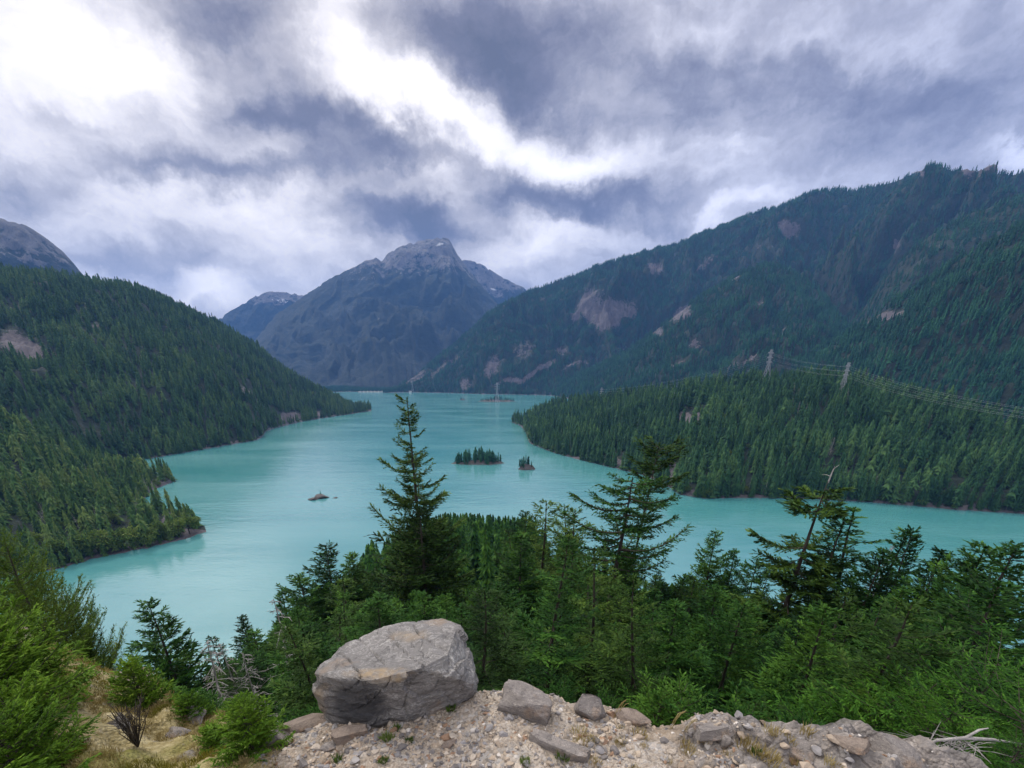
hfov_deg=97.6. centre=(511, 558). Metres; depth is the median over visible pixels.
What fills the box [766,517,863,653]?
fir tree
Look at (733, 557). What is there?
fir tree
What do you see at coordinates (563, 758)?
grass tuft
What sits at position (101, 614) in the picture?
pine tree
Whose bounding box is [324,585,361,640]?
fir tree
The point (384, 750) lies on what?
loose stone
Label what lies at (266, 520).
water
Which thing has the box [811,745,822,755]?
loose stone
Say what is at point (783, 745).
loose stone
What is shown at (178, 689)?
fir tree
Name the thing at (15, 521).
shore
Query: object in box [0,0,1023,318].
sky
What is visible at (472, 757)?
loose stone
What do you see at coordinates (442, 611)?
fir tree
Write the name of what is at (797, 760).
dry tuft
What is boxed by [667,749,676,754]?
loose stone
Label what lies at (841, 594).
fir tree
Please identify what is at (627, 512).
fir tree
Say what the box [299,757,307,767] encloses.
loose stone
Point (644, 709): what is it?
fir shrub
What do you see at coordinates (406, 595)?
fir tree
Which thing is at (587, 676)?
fir tree
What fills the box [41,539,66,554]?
broadleaf tree
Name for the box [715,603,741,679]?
fir tree
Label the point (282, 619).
fir tree
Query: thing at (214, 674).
dead tree
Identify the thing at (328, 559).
fir tree
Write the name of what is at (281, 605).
fir tree
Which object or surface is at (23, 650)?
fir shrub
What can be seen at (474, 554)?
fir tree
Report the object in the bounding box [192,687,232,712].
fir tree
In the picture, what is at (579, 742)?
loose stone
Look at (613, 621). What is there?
fir tree
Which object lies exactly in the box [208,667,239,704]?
fir tree
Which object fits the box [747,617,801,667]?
fir tree
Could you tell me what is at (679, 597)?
fir tree
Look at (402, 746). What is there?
loose stone
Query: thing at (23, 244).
mountain
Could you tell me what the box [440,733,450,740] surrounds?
loose stone
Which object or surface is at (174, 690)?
fir tree
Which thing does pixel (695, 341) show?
spur
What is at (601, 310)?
mountain
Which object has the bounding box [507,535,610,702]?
fir tree
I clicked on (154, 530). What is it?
broadleaf tree
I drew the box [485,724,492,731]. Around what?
loose stone
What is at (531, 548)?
fir tree
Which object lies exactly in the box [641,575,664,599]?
fir tree
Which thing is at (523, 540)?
fir tree
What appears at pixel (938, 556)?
fir tree
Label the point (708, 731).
stone
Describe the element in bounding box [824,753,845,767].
dry tuft
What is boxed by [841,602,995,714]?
fir tree
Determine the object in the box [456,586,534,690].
fir tree
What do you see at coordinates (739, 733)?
loose stone
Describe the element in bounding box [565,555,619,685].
fir tree
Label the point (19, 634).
fir shrub
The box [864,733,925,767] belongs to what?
stone
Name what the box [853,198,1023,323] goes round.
ridge
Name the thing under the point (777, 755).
dry tuft
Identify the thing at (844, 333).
right mountain forest
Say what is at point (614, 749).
loose stone
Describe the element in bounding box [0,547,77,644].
pine tree
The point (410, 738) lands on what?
grass tuft
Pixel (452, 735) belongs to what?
loose stone
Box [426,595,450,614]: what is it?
fir tree
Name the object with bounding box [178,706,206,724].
stone
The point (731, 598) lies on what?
fir tree
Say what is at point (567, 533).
fir tree
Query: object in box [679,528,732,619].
fir tree
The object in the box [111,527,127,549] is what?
broadleaf tree
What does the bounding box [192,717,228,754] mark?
young fir
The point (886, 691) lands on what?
fir tree
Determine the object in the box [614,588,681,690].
fir tree
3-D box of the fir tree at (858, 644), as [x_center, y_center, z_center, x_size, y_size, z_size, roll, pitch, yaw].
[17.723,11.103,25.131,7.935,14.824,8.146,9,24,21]
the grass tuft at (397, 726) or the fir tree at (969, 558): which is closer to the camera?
the grass tuft at (397, 726)
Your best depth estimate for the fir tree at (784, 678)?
11.23 m
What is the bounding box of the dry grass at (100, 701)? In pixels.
[29,639,296,767]
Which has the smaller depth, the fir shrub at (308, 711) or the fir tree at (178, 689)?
the fir shrub at (308, 711)
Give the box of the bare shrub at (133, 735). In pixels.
[106,692,155,746]
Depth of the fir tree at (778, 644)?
15.27 m
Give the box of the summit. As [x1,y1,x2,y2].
[255,237,497,387]
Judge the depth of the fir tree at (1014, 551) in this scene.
26.87 m
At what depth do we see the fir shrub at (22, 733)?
3.95 m
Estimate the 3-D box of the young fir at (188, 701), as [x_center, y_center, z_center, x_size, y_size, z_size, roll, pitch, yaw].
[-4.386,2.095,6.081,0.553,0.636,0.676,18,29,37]
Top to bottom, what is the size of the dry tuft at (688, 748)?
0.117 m
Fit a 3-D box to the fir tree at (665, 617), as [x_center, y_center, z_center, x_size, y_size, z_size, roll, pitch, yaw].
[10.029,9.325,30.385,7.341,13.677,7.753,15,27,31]
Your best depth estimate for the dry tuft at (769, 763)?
4.11 m
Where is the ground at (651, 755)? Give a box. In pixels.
[23,598,988,767]
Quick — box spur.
[522,266,841,397]
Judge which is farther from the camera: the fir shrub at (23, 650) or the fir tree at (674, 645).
the fir tree at (674, 645)
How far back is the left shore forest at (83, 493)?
461.39 m
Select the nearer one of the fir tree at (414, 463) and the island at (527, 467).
the fir tree at (414, 463)
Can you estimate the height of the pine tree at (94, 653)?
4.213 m
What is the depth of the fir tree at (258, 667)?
28.25 m
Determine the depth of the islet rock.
569.52 m
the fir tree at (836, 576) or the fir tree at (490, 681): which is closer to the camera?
the fir tree at (490, 681)
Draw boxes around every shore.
[0,442,174,497]
[1,492,205,573]
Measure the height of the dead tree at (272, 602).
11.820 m
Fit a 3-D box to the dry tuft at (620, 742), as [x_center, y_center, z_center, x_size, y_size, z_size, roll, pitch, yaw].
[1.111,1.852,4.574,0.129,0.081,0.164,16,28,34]
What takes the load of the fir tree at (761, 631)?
on the ground at (651, 755)
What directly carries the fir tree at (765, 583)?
on the ground at (651, 755)
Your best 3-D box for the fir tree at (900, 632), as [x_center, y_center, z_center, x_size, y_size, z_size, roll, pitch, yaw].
[6.898,3.999,9.311,4.768,7.544,4.956,3,23,7]
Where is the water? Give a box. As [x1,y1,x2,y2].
[0,392,1023,684]
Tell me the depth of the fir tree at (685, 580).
41.13 m
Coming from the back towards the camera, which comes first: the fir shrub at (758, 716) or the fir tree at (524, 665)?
the fir tree at (524, 665)
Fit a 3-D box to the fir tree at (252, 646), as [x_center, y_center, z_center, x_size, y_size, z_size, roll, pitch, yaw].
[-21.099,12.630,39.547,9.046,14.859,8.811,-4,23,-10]
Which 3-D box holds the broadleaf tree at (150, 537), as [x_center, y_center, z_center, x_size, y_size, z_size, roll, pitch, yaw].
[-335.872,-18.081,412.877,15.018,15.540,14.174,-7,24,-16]
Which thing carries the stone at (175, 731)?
on the ground at (651, 755)
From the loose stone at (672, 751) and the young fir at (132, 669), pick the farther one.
the young fir at (132, 669)
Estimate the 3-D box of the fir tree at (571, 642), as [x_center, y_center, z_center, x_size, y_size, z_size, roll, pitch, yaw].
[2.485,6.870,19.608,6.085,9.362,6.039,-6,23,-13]
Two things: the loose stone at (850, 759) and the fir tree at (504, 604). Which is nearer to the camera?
the loose stone at (850, 759)
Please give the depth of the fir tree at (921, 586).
38.28 m
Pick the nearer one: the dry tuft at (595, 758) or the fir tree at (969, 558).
the dry tuft at (595, 758)
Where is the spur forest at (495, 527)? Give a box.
[196,512,673,684]
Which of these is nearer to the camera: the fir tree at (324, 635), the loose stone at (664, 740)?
the loose stone at (664, 740)
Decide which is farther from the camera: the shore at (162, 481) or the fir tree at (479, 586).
the shore at (162, 481)
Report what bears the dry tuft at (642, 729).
on the ground at (651, 755)
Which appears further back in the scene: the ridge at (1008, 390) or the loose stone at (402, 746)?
the ridge at (1008, 390)
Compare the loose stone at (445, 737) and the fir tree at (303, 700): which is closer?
the loose stone at (445, 737)
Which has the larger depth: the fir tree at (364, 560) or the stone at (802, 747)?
the fir tree at (364, 560)
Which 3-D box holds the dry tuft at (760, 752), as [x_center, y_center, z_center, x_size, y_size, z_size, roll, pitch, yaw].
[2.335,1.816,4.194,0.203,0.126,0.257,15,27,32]
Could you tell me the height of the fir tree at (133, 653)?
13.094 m
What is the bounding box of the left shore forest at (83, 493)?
[0,405,204,569]
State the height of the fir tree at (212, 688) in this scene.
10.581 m
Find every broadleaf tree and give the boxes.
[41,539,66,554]
[54,539,68,556]
[64,540,84,554]
[71,531,97,549]
[74,529,111,552]
[92,529,123,549]
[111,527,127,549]
[121,525,141,546]
[137,531,156,544]
[147,520,167,536]
[160,526,176,536]
[167,517,189,536]
[180,512,199,533]
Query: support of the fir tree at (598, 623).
on the ground at (651, 755)
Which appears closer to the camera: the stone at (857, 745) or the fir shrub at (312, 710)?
the stone at (857, 745)
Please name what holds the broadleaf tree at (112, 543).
on the shore at (15, 521)
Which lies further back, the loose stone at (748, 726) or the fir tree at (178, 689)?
the fir tree at (178, 689)
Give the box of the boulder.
[312,618,478,727]
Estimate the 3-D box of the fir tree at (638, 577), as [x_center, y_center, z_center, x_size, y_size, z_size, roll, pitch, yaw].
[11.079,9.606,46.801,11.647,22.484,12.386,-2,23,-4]
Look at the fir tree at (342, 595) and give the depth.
31.37 m
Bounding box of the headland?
[512,394,1023,513]
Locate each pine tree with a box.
[0,524,96,653]
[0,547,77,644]
[0,565,124,670]
[8,562,127,670]
[43,593,137,670]
[77,632,144,671]
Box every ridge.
[801,227,1023,428]
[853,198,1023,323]
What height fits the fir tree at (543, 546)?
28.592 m
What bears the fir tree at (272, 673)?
on the ground at (651, 755)
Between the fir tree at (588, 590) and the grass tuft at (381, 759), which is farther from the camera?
the fir tree at (588, 590)
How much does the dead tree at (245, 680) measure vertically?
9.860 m
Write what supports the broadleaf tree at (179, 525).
on the shore at (15, 521)
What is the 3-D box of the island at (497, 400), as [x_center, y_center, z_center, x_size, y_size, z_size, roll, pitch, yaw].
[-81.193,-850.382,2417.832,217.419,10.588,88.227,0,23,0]
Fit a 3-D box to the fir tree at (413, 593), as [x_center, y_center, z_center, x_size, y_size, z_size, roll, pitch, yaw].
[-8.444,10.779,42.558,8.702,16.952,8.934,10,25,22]
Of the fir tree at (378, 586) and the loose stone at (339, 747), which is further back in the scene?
the fir tree at (378, 586)
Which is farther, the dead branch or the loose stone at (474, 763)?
the dead branch
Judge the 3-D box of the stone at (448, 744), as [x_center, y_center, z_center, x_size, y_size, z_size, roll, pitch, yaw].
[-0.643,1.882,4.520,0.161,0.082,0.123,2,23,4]
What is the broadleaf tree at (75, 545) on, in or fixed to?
on the shore at (15, 521)
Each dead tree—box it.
[197,639,254,721]
[215,644,265,703]
[234,653,277,721]
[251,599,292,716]
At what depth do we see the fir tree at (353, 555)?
47.69 m
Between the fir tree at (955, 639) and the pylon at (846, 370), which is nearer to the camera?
the fir tree at (955, 639)
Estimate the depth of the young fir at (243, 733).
4.40 m
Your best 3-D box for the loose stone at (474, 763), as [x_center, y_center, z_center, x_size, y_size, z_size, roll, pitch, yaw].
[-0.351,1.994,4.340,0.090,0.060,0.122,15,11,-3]
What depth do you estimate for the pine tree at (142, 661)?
12.88 m
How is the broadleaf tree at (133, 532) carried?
on the shore at (15, 521)
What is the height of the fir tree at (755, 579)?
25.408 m
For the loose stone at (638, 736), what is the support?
on the ground at (651, 755)
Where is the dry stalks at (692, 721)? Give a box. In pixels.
[684,719,696,731]
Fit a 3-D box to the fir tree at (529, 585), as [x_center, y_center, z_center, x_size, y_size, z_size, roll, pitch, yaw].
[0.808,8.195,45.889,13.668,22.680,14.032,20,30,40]
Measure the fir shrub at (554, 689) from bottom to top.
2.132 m
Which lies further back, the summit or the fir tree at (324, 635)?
the summit
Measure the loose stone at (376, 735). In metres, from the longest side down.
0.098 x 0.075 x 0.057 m
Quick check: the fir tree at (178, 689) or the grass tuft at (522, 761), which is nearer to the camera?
the grass tuft at (522, 761)
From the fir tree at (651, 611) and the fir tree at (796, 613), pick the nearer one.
the fir tree at (651, 611)
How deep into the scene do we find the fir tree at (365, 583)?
50.53 m
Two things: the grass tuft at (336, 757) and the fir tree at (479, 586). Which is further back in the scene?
the fir tree at (479, 586)
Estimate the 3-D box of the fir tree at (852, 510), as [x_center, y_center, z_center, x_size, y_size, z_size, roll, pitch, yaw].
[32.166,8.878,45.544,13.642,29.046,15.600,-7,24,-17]
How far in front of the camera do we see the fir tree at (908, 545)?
36.80 m
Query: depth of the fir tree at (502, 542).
48.26 m
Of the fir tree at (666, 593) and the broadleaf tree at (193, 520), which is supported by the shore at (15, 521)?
the broadleaf tree at (193, 520)
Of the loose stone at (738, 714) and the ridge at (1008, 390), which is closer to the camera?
the loose stone at (738, 714)
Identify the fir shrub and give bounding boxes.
[0,577,102,711]
[0,611,97,697]
[0,625,84,720]
[0,670,101,767]
[0,693,102,767]
[277,702,322,723]
[286,698,319,720]
[540,665,576,702]
[576,681,637,709]
[617,681,662,722]
[626,665,689,726]
[634,668,714,726]
[690,677,772,721]
[764,703,826,725]
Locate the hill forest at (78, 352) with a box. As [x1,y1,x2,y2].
[0,261,371,459]
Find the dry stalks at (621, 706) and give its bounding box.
[614,700,628,716]
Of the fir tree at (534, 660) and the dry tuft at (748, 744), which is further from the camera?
the fir tree at (534, 660)
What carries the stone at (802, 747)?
on the ground at (651, 755)
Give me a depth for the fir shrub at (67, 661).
5.51 m
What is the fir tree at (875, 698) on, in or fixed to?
on the ground at (651, 755)
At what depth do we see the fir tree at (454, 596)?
52.24 m
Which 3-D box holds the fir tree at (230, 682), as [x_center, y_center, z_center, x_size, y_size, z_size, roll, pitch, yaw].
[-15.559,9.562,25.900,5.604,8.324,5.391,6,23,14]
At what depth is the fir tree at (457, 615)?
25.64 m
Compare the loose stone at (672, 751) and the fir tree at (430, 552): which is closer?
the loose stone at (672, 751)
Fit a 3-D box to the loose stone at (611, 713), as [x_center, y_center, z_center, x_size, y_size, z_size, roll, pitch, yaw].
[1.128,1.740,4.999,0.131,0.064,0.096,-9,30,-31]
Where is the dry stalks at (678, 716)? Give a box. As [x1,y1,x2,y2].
[669,711,684,729]
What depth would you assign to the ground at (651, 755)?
4.58 m
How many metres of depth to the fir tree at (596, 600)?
38.88 m
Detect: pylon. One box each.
[762,350,773,378]
[839,362,850,390]
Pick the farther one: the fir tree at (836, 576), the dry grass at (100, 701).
the fir tree at (836, 576)
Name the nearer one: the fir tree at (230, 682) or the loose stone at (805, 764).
the loose stone at (805, 764)
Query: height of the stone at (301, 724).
0.156 m
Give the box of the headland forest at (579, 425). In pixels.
[511,365,1023,512]
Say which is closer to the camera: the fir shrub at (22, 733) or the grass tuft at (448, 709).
the fir shrub at (22, 733)
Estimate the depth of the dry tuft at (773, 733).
4.42 m
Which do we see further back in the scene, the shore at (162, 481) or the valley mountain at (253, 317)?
the valley mountain at (253, 317)
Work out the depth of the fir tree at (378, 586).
58.68 m
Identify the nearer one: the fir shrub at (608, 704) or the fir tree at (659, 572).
the fir shrub at (608, 704)
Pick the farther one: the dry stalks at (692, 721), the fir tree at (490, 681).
the fir tree at (490, 681)
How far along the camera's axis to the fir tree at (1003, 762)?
5.00 m
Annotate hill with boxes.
[0,281,370,461]
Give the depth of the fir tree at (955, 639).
14.91 m
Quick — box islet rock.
[308,494,328,499]
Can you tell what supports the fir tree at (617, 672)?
on the ground at (651, 755)
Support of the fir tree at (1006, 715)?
on the ground at (651, 755)
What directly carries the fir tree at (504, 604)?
on the ground at (651, 755)
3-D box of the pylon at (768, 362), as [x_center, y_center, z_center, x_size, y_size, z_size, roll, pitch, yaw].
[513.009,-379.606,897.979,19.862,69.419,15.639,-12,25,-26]
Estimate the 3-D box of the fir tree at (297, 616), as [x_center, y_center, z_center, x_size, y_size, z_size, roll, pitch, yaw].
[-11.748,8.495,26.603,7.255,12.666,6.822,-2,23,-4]
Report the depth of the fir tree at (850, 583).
36.70 m
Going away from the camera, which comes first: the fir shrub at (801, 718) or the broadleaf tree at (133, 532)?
the fir shrub at (801, 718)
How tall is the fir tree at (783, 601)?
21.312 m
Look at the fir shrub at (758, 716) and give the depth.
7.31 m
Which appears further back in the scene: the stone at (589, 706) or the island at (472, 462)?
the island at (472, 462)
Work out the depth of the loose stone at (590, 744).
4.48 m
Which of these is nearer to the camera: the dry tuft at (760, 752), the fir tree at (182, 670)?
the dry tuft at (760, 752)
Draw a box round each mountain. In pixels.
[0,218,81,275]
[218,291,303,341]
[388,164,1023,394]
[463,260,525,304]
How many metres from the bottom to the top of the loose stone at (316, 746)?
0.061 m
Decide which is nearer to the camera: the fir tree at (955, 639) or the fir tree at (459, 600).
the fir tree at (955, 639)
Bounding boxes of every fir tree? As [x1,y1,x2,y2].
[122,646,160,673]
[125,596,223,708]
[159,679,180,696]
[174,685,199,704]
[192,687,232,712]
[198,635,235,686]
[203,676,225,707]
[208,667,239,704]
[217,663,271,729]
[222,614,265,688]
[226,649,281,726]
[234,628,279,696]
[261,618,317,707]
[262,622,323,729]
[263,572,334,651]
[264,614,293,675]
[265,590,291,652]
[265,606,329,721]
[266,622,341,729]
[270,621,333,713]
[291,540,370,635]
[318,590,409,709]
[319,610,356,654]
[323,577,367,640]
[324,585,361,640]
[326,591,361,641]
[339,551,384,620]
[355,503,492,620]
[355,573,375,598]
[363,554,367,568]
[364,554,379,585]
[368,393,478,608]
[369,564,395,614]
[379,593,403,623]
[384,596,405,622]
[398,591,411,615]
[399,600,447,621]
[403,589,423,620]
[407,589,443,621]
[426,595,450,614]
[432,590,468,631]
[440,602,490,666]
[443,584,468,627]
[448,579,463,603]
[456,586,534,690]
[462,588,483,644]
[463,580,543,686]
[466,522,482,585]
[471,529,555,602]
[474,607,545,691]
[475,520,482,551]
[475,580,483,594]
[476,525,497,591]
[478,530,552,652]
[495,499,580,593]
[499,510,546,588]
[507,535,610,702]
[513,520,530,563]
[523,641,543,678]
[526,575,598,671]
[527,521,540,561]
[529,544,640,702]
[532,539,552,568]
[537,503,592,594]
[537,507,604,617]
[542,621,613,699]
[543,611,608,686]
[550,531,585,595]
[559,472,694,644]
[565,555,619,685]
[583,573,694,708]
[587,546,624,614]
[589,582,616,646]
[595,552,647,650]
[598,593,639,683]
[606,598,725,714]
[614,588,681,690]
[616,435,690,574]
[623,580,688,659]
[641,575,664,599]
[642,606,680,642]
[646,571,664,599]
[659,573,705,653]
[664,581,763,709]
[668,575,713,630]
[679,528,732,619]
[689,598,779,713]
[698,590,735,632]
[703,548,746,614]
[709,556,770,627]
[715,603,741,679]
[719,599,854,721]
[723,599,774,668]
[728,465,862,660]
[729,596,766,670]
[737,595,989,725]
[744,613,829,705]
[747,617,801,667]
[751,618,799,669]
[752,569,776,626]
[752,625,791,674]
[759,679,953,737]
[762,658,1023,767]
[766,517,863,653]
[767,588,796,638]
[775,553,850,650]
[776,506,890,642]
[776,611,806,651]
[791,615,1023,759]
[801,587,874,687]
[803,526,932,628]
[804,546,904,652]
[814,604,866,672]
[824,639,876,684]
[830,678,1020,765]
[831,594,899,664]
[833,584,921,669]
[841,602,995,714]
[845,573,1023,739]
[847,638,1023,766]
[859,545,958,635]
[860,524,926,635]
[861,539,1023,661]
[882,539,1023,693]
[882,590,1005,690]
[906,557,939,601]
[907,617,984,678]
[933,589,1018,657]
[956,716,1023,767]
[964,647,1023,701]
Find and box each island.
[451,460,502,464]
[483,399,511,401]
[519,464,534,469]
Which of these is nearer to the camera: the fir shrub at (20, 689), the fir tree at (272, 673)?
the fir shrub at (20, 689)
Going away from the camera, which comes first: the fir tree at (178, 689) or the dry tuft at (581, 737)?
the dry tuft at (581, 737)
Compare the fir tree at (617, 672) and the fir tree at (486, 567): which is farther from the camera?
the fir tree at (486, 567)
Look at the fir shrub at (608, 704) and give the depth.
9.09 m
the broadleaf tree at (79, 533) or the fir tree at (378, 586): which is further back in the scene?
the broadleaf tree at (79, 533)
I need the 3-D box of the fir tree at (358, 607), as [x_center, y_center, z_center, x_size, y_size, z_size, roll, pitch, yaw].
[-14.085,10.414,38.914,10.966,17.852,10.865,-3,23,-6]
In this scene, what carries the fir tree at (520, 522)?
on the ground at (651, 755)
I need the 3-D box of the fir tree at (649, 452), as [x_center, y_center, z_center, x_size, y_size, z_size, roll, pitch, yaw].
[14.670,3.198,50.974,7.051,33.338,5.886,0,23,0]
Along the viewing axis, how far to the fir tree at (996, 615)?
26.98 m
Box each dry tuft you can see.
[570,723,587,735]
[571,734,589,747]
[589,753,602,767]
[615,735,625,746]
[631,726,646,735]
[680,737,691,747]
[680,743,699,755]
[735,734,757,753]
[749,740,772,761]
[754,744,780,762]
[760,720,781,735]
[762,749,786,767]
[768,725,787,739]
[787,733,796,746]
[789,752,808,765]
[797,722,817,739]
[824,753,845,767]
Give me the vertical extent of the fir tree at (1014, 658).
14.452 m
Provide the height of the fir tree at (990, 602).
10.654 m
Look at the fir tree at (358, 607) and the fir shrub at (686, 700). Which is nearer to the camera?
the fir shrub at (686, 700)
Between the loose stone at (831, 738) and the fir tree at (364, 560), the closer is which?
the loose stone at (831, 738)
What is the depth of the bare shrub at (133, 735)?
5.05 m
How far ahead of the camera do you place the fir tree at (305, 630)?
13.97 m
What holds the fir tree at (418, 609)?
on the ground at (651, 755)
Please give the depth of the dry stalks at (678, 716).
4.76 m
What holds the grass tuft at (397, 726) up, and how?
on the ground at (651, 755)
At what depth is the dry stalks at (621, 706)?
4.90 m
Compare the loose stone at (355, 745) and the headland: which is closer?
the loose stone at (355, 745)
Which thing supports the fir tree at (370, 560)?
on the ground at (651, 755)
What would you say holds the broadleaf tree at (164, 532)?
on the shore at (15, 521)
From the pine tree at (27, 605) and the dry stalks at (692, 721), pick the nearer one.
the dry stalks at (692, 721)
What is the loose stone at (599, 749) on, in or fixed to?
on the ground at (651, 755)
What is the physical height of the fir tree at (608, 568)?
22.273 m
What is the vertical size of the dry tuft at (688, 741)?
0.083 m
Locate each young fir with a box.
[102,650,180,712]
[167,688,215,726]
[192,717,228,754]
[196,690,295,767]
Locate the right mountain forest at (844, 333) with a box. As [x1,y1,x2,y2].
[321,159,1023,422]
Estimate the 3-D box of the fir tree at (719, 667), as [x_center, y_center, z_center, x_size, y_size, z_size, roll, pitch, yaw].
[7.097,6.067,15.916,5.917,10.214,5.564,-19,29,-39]
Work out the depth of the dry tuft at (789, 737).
4.41 m
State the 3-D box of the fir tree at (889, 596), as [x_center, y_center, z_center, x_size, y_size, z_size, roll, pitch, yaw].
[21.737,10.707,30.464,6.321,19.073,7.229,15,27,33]
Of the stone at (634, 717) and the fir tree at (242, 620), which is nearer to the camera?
the stone at (634, 717)
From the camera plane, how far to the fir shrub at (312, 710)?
7.79 m
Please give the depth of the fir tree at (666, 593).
36.34 m
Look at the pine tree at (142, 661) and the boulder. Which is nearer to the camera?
the boulder
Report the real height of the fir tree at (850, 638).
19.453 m
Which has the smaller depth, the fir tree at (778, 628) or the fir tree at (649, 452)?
the fir tree at (778, 628)
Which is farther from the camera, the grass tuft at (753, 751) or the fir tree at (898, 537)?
the fir tree at (898, 537)
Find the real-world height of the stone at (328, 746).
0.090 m
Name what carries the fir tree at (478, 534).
on the ground at (651, 755)
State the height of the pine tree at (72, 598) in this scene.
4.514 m
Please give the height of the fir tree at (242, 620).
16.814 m
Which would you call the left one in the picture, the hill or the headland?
the hill
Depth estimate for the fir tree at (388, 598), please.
17.38 m
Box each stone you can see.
[107,712,130,729]
[165,726,190,737]
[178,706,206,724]
[258,729,290,748]
[277,713,325,733]
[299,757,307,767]
[310,743,320,749]
[320,741,335,751]
[331,724,367,745]
[336,745,342,750]
[349,756,359,763]
[351,742,358,747]
[373,733,379,740]
[379,747,388,752]
[397,743,408,750]
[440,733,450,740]
[441,739,456,748]
[449,733,456,738]
[470,754,475,761]
[471,760,478,767]
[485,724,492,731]
[497,679,551,725]
[499,730,507,736]
[514,762,521,767]
[529,728,590,762]
[574,693,605,720]
[576,739,584,746]
[588,741,593,747]
[592,736,599,743]
[595,745,604,753]
[606,711,616,717]
[610,745,618,754]
[614,708,651,725]
[633,733,644,739]
[660,737,668,743]
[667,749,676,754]
[692,722,735,741]
[718,735,733,749]
[734,710,742,718]
[737,731,745,738]
[743,723,753,729]
[764,736,815,761]
[780,742,790,748]
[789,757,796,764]
[799,761,813,767]
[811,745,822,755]
[825,734,839,743]
[832,734,870,755]
[845,757,854,762]
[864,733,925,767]
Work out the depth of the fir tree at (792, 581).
40.93 m
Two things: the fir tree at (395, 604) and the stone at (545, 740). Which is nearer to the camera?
the stone at (545, 740)
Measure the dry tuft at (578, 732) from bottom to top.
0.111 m
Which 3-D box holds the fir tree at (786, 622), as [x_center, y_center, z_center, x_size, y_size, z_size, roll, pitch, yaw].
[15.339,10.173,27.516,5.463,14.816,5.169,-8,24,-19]
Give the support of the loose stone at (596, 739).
on the ground at (651, 755)
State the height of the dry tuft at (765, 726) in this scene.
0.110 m
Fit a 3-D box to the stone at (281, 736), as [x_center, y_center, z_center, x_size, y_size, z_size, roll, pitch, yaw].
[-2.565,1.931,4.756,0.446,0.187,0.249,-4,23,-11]
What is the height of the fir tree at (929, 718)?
3.962 m
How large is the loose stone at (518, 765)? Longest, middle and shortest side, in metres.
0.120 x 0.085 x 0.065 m
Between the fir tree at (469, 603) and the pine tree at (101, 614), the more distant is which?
the fir tree at (469, 603)
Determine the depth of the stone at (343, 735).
4.57 m
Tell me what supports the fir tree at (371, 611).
on the ground at (651, 755)
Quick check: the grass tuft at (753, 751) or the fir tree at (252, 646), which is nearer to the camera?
the grass tuft at (753, 751)
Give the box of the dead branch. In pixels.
[883,722,1014,761]
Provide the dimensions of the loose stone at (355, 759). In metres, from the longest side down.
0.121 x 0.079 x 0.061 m
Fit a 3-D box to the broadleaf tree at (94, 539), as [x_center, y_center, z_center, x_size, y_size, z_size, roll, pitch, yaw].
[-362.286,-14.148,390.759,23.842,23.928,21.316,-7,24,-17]
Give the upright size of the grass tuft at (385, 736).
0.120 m
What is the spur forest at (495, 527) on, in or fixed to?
on the ground at (651, 755)
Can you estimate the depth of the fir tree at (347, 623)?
20.01 m
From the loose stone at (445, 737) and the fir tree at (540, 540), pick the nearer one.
the loose stone at (445, 737)
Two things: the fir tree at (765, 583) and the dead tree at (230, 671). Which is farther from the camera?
the fir tree at (765, 583)
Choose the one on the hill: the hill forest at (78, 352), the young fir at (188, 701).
the hill forest at (78, 352)
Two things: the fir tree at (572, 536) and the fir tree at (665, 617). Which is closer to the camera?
the fir tree at (665, 617)
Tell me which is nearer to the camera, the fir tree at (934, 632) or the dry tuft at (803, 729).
the dry tuft at (803, 729)
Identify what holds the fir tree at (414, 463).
on the ground at (651, 755)
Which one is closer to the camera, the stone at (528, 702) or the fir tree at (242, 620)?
the stone at (528, 702)
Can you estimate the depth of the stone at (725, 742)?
4.51 m
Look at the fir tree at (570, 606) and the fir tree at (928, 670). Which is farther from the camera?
the fir tree at (570, 606)
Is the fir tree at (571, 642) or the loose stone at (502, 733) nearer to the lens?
the loose stone at (502, 733)
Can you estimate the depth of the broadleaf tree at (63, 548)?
372.14 m
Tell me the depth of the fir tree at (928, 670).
7.48 m
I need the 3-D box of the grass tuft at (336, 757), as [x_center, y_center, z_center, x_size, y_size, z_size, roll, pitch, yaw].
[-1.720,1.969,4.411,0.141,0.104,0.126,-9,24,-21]
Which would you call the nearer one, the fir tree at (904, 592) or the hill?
the fir tree at (904, 592)
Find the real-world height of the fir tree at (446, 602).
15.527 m
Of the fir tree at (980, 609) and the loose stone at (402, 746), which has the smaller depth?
the loose stone at (402, 746)
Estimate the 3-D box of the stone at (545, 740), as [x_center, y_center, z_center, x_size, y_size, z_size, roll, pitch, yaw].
[0.457,1.875,4.427,0.624,0.145,0.148,12,25,26]
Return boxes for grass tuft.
[330,752,343,763]
[377,755,389,764]
[378,730,395,741]
[391,723,402,730]
[405,736,413,743]
[446,703,455,712]
[519,755,530,767]
[554,751,569,764]
[750,746,762,757]
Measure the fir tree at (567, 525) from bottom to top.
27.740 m
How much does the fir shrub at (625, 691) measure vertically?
2.324 m

